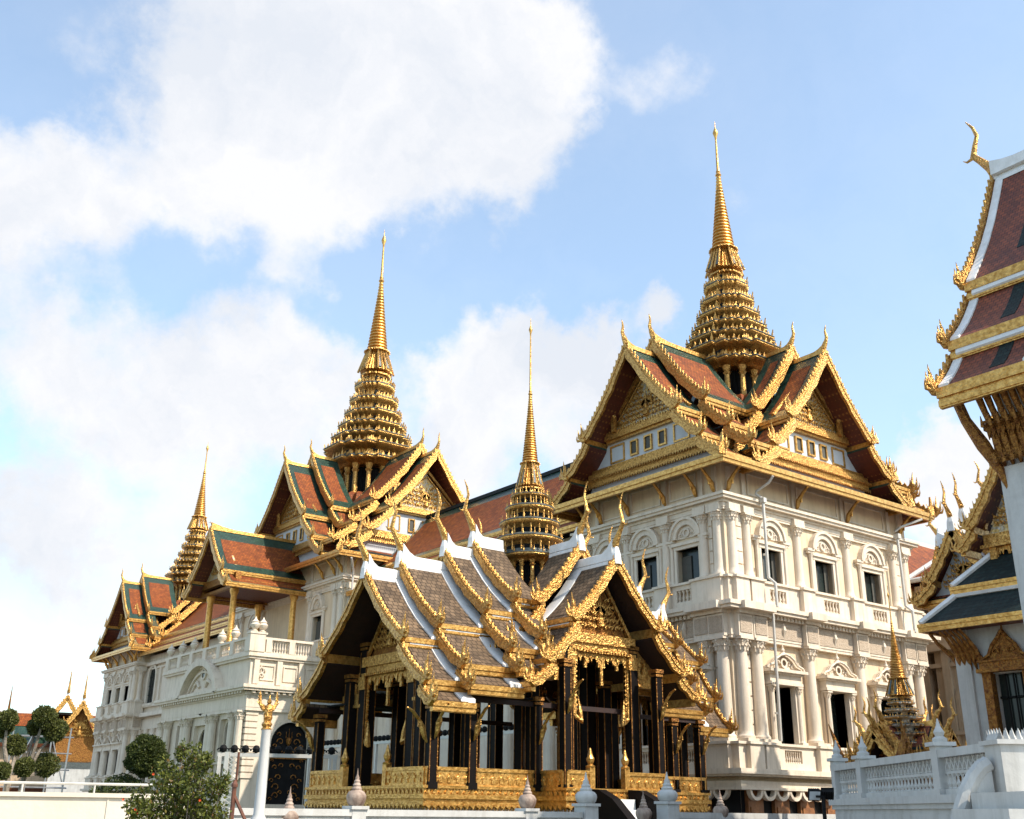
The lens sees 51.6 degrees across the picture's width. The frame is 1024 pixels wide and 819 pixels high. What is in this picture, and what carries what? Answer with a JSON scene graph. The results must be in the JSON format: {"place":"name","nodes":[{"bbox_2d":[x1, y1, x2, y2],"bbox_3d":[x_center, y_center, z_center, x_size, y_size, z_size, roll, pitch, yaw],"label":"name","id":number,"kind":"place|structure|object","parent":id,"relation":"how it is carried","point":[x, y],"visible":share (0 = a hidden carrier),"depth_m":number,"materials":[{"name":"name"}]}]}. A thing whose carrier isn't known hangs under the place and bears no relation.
{"place":"outdoors","nodes":[
{"label":"outdoors","id":0,"kind":"place"},
{"bbox_2d":[0,671,95,792],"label":"temple","id":1,"kind":"structure","parent":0,"point":[81,725],"depth_m":122.49,"materials":[{"name":"orange tile"}]},
{"bbox_2d":[58,761,90,767],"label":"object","id":2,"kind":"structure","parent":1,"relation":"in","point":[69,764],"depth_m":121.45,"materials":[{"name":"grey concrete"}]},
{"bbox_2d":[0,781,192,818],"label":"boundary wall","id":3,"kind":"structure","parent":0,"point":[39,805],"depth_m":15.57,"materials":[{"name":"paint"}]},
{"bbox_2d":[80,445,226,793],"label":"palace block","id":4,"kind":"structure","parent":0,"point":[148,611],"depth_m":104.56,"materials":[{"name":"white paint"}]},
{"bbox_2d":[92,733,103,771],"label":"window","id":5,"kind":"structure","parent":4,"relation":"in","point":[99,748],"depth_m":103.48,"materials":[{"name":"white paint"}]},
{"bbox_2d":[99,733,111,776],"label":"window","id":6,"kind":"structure","parent":4,"relation":"in","point":[107,747],"depth_m":101.75,"materials":[{"name":"white paint"}]},
{"bbox_2d":[105,676,113,703],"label":"window","id":7,"kind":"structure","parent":4,"relation":"in","point":[110,680],"depth_m":105.96,"materials":[{"name":"white paint"}]},
{"bbox_2d":[108,731,121,775],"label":"window","id":8,"kind":"structure","parent":4,"relation":"in","point":[114,750],"depth_m":99.88,"materials":[{"name":"white paint"}]},
{"bbox_2d":[112,673,121,703],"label":"window","id":9,"kind":"structure","parent":4,"relation":"in","point":[118,679],"depth_m":104.11,"materials":[{"name":"white paint"}]},
{"bbox_2d":[121,671,131,701],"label":"window","id":10,"kind":"structure","parent":4,"relation":"in","point":[126,677],"depth_m":102.27,"materials":[{"name":"white paint"}]},
{"bbox_2d":[132,603,237,793],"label":"palace wing","id":11,"kind":"structure","parent":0,"point":[191,627],"depth_m":97.89,"materials":[{"name":"orange tile"}]},
{"bbox_2d":[142,665,158,706],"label":"window","id":12,"kind":"structure","parent":11,"relation":"in","point":[152,679],"depth_m":99.56,"materials":[{"name":"white paint"}]},
{"bbox_2d":[235,230,464,770],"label":"palace block","id":13,"kind":"structure","parent":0,"point":[372,462],"depth_m":79.38,"materials":[{"name":"white paint"}]},
{"bbox_2d":[246,613,254,631],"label":"window","id":14,"kind":"structure","parent":13,"relation":"in","point":[252,617],"depth_m":82.28,"materials":[{"name":"white paint"}]},
{"bbox_2d":[308,593,326,641],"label":"window","id":15,"kind":"structure","parent":13,"relation":"in","point":[318,600],"depth_m":74.19,"materials":[{"name":"white paint"}]},
{"bbox_2d":[346,462,580,773],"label":"palace wing","id":16,"kind":"structure","parent":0,"point":[424,540],"depth_m":66.49,"materials":[{"name":"tile"}]},
{"bbox_2d":[0,0,1023,713],"label":"sky","id":17,"kind":"structure","parent":0,"point":[198,198],"materials":[{"name":"blue"}]},
{"bbox_2d":[206,770,835,818],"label":"boundary wall","id":18,"kind":"structure","parent":0,"point":[586,806],"depth_m":22.58,"materials":[{"name":"concrete"}]},
{"bbox_2d":[592,789,658,818],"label":"pavilion steps","id":19,"kind":"structure","parent":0,"point":[612,806],"depth_m":31.45,"materials":[{"name":"black paint"}]},
{"bbox_2d":[545,122,943,813],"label":"palace block","id":20,"kind":"structure","parent":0,"point":[771,508],"depth_m":48.66,"materials":[{"name":"white paint"}]},
{"bbox_2d":[593,538,623,563],"bbox_3d":[4.693,7.640,50.526,0.630,3.000,2.540,16,-26,-35],"label":"window","id":21,"kind":"structure","parent":20,"relation":"in","point":[603,543],"depth_m":50.99,"materials":[{"name":"white paint"}]},
{"bbox_2d":[626,527,662,590],"bbox_3d":[6.253,6.939,48.634,0.630,3.000,2.540,16,-26,-35],"label":"window","id":22,"kind":"structure","parent":20,"relation":"in","point":[643,538],"depth_m":48.74,"materials":[{"name":"white paint"}]},
{"bbox_2d":[641,706,647,745],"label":"window","id":23,"kind":"structure","parent":20,"relation":"in","point":[644,732],"depth_m":46.52,"materials":[{"name":"black glass"}]},
{"bbox_2d":[665,516,708,584],"bbox_3d":[7.814,6.239,46.743,0.630,3.000,2.540,16,-26,-35],"label":"window","id":24,"kind":"structure","parent":20,"relation":"in","point":[685,527],"depth_m":46.92,"materials":[{"name":"white paint"}]},
{"bbox_2d":[687,642,715,742],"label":"window","id":25,"kind":"structure","parent":20,"relation":"in","point":[709,667],"depth_m":44.40,"materials":[{"name":"white paint"}]},
{"bbox_2d":[751,518,790,584],"bbox_3d":[11.343,6.316,46.842,2.540,3.000,0.630,16,-26,-35],"label":"window","id":26,"kind":"structure","parent":20,"relation":"in","point":[775,532],"depth_m":46.96,"materials":[{"name":"white paint"}]},
{"bbox_2d":[763,644,808,744],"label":"window","id":27,"kind":"structure","parent":20,"relation":"in","point":[789,675],"depth_m":44.63,"materials":[{"name":"white paint"}]},
{"bbox_2d":[804,531,841,595],"bbox_3d":[14.309,7.161,48.976,2.540,3.000,0.630,16,-26,-35],"label":"window","id":28,"kind":"structure","parent":20,"relation":"in","point":[821,541],"depth_m":49.07,"materials":[{"name":"white paint"}]},
{"bbox_2d":[816,652,860,748],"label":"window","id":29,"kind":"structure","parent":20,"relation":"in","point":[834,677],"depth_m":46.79,"materials":[{"name":"white paint"}]},
{"bbox_2d":[853,544,888,605],"bbox_3d":[17.235,7.994,51.082,2.540,3.000,0.630,16,-26,-35],"label":"window","id":30,"kind":"structure","parent":20,"relation":"in","point":[867,553],"depth_m":51.18,"materials":[{"name":"white paint"}]},
{"bbox_2d":[867,660,889,722],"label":"window","id":31,"kind":"structure","parent":20,"relation":"in","point":[878,683],"depth_m":48.48,"materials":[{"name":"white paint"}]},
{"bbox_2d":[905,538,965,745],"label":"palace wing","id":32,"kind":"structure","parent":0,"point":[941,672],"depth_m":54.04,"materials":[{"name":"beige paint"}]},
{"label":"lawn","id":33,"kind":"structure","parent":0,"visible":0},
{"bbox_2d":[0,708,27,791],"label":"clipped tree","id":34,"kind":"object","parent":33,"relation":"on","point":[14,745],"visible":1,"depth_m":37.99,"materials":[{"name":"green plant"}]},
{"bbox_2d":[12,704,69,791],"bbox_3d":[-17.471,13.654,39.087,1.462,5.282,2.276,-4,-21,13],"label":"clipped tree","id":35,"kind":"object","parent":33,"relation":"on","point":[45,722],"visible":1,"depth_m":39.41,"materials":[{"name":"green plant"}]},
{"bbox_2d":[88,772,153,793],"bbox_3d":[-13.798,14.300,37.372,2.669,2.915,2.528,16,-26,-35],"label":"clipped shrub","id":36,"kind":"object","parent":33,"relation":"on","point":[126,778],"visible":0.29,"depth_m":37.34,"materials":[{"name":"green plant"}]},
{"bbox_2d":[122,733,167,789],"bbox_3d":[-13.121,13.653,37.506,1.552,4.239,1.584,16,-26,-35],"label":"topiary tree","id":37,"kind":"object","parent":33,"relation":"on","point":[145,751],"visible":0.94,"depth_m":37.57,"materials":[{"name":"green plant"}]},
{"bbox_2d":[220,752,239,807],"bbox_3d":[-8.404,11.833,31.273,0.439,3.310,0.100,1,-21,0],"label":"lattice frame","id":38,"kind":"object","parent":33,"relation":"on","point":[226,761],"visible":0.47,"depth_m":31.67,"materials":[{"name":"paint"}]},
{"bbox_2d":[213,745,337,804],"bbox_3d":[-9.273,15.218,41.266,4.706,4.060,0.300,5,-21,-11],"label":"iron rail","id":39,"kind":"object","parent":33,"relation":"on","point":[299,750],"visible":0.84,"depth_m":41.82,"materials":[{"name":"metal"}]},
{"bbox_2d":[288,319,738,812],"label":"open pavilion","id":40,"kind":"structure","parent":33,"relation":"on","point":[531,620],"depth_m":35.25,"materials":[{"name":"grey tile"}]},
{"label":"ground","id":41,"kind":"structure","parent":0,"visible":0},
{"bbox_2d":[0,728,73,792],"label":"scaffold","id":42,"kind":"object","parent":41,"relation":"on","point":[64,769],"visible":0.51,"depth_m":87.62,"materials":[{"name":"grey metal"}]},
{"bbox_2d":[121,738,231,818],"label":"flowering bush","id":43,"kind":"object","parent":41,"relation":"on","point":[139,808],"visible":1,"depth_m":12.58,"materials":[{"name":"green plant"}]},
{"bbox_2d":[151,522,319,808],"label":"entrance porch","id":44,"kind":"object","parent":41,"relation":"on","point":[209,702],"visible":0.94,"depth_m":71.36,"materials":[{"name":"white paint"}]},
{"bbox_2d":[229,780,245,818],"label":"stake","id":45,"kind":"object","parent":41,"relation":"on","point":[234,786],"visible":1,"depth_m":15.51,"materials":[{"name":"brown wood"}]},
{"bbox_2d":[251,690,278,818],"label":"lamp post","id":46,"kind":"object","parent":41,"relation":"on","point":[268,709],"visible":1,"depth_m":18.49,"materials":[{"name":"white paint"}]},
{"bbox_2d":[304,724,513,808],"bbox_3d":[-5.878,19.808,55.331,0.300,5.540,20.953,16,-26,-35],"label":"iron rail","id":47,"kind":"object","parent":41,"relation":"on","point":[333,743],"visible":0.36,"depth_m":57.80,"materials":[{"name":"metal"}]},
{"bbox_2d":[808,787,833,818],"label":"floodlight","id":48,"kind":"object","parent":41,"relation":"on","point":[823,794],"visible":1,"depth_m":18.07,"materials":[{"name":"black metal"}]},
{"bbox_2d":[828,587,966,790],"bbox_3d":[9.592,7.952,26.137,3.234,7.300,2.974,16,-26,-35],"label":"shrine","id":49,"kind":"object","parent":41,"relation":"on","point":[900,728],"visible":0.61,"depth_m":25.78,"materials":[{"name":"metal"}]},
{"bbox_2d":[827,719,1023,818],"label":"terrace wall","id":50,"kind":"structure","parent":41,"relation":"on","point":[943,763],"depth_m":17.29,"materials":[{"name":"white paint"}]},
{"bbox_2d":[907,415,1023,744],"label":"hall porch","id":51,"kind":"object","parent":41,"relation":"on","point":[968,597],"visible":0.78,"depth_m":34.31,"materials":[{"name":"gold tile"}]},
{"bbox_2d":[976,625,1023,734],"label":"window","id":52,"kind":"structure","parent":51,"relation":"in","point":[1004,654],"depth_m":33.19,"materials":[{"name":"gold glass"}]},
{"bbox_2d":[924,122,1023,621],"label":"white hall","id":53,"kind":"structure","parent":41,"relation":"on","point":[981,340],"depth_m":20.92,"materials":[{"name":"red tile"}]},
{"bbox_2d":[950,756,1023,818],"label":"curved stair","id":54,"kind":"object","parent":41,"relation":"on","point":[978,797],"visible":1,"depth_m":13.78,"materials":[{"name":"white stone"}]}
]}

